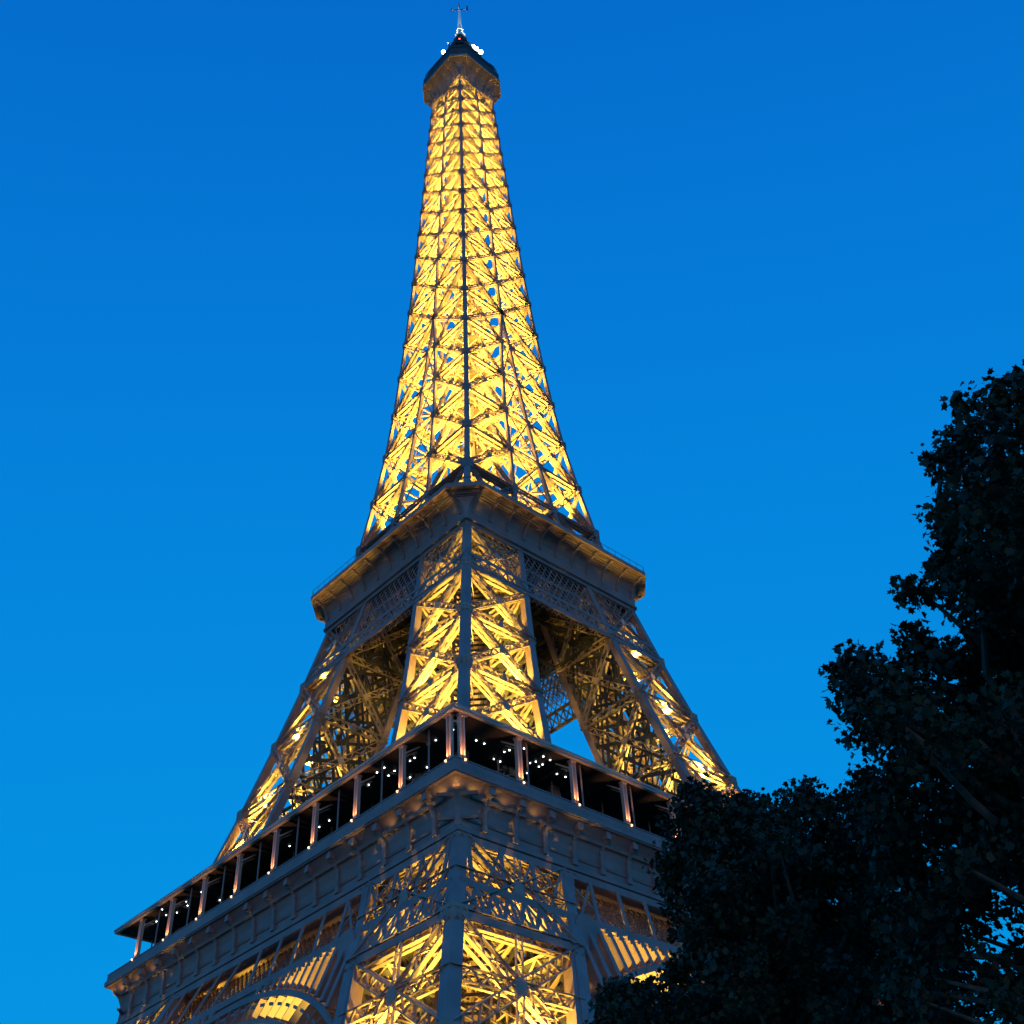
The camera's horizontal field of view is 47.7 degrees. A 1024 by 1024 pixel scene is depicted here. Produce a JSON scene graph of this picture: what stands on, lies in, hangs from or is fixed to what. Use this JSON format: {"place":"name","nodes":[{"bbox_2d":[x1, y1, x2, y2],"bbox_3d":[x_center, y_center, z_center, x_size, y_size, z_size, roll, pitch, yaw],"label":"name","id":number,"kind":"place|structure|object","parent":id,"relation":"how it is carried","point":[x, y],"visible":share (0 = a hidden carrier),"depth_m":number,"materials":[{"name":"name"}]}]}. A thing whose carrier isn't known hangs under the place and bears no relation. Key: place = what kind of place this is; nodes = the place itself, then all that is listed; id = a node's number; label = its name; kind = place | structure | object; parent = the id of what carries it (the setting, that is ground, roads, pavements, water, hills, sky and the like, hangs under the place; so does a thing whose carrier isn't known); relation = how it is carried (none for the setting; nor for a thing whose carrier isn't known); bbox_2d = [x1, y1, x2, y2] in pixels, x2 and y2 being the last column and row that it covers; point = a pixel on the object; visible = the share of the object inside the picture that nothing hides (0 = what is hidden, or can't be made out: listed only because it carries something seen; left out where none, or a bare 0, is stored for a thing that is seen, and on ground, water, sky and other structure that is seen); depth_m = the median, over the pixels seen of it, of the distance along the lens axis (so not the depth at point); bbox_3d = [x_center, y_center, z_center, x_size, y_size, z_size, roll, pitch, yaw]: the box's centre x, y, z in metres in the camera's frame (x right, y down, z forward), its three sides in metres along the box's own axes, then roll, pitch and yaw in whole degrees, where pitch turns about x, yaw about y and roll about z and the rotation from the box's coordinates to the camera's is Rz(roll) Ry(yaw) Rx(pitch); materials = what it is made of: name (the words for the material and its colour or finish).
{"place":"outdoors","nodes":[
{"label":"outdoors","id":0,"kind":"place"},
{"bbox_2d":[0,0,1023,1023],"label":"sky","id":1,"kind":"structure","parent":0,"point":[762,243],"materials":[{"name":"blue"}]},
{"bbox_2d":[583,771,953,1023],"bbox_3d":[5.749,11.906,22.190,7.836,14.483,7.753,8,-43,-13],"label":"leafy tree","id":2,"kind":"object","parent":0,"point":[766,898],"visible":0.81,"depth_m":23.36,"materials":[{"name":"green plant"}]},
{"bbox_2d":[817,359,1023,1023],"bbox_3d":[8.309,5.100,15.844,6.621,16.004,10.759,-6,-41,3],"label":"leafy tree","id":3,"kind":"object","parent":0,"point":[975,814],"visible":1,"depth_m":17.05,"materials":[{"name":"green plant"}]},
{"label":"plaza","id":4,"kind":"structure","parent":0,"visible":0},
{"bbox_2d":[104,4,898,1023],"bbox_3d":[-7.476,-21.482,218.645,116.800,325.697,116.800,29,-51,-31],"label":"lattice tower","id":5,"kind":"structure","parent":4,"relation":"on","point":[464,606],"depth_m":146.88,"materials":[{"name":"metal"}]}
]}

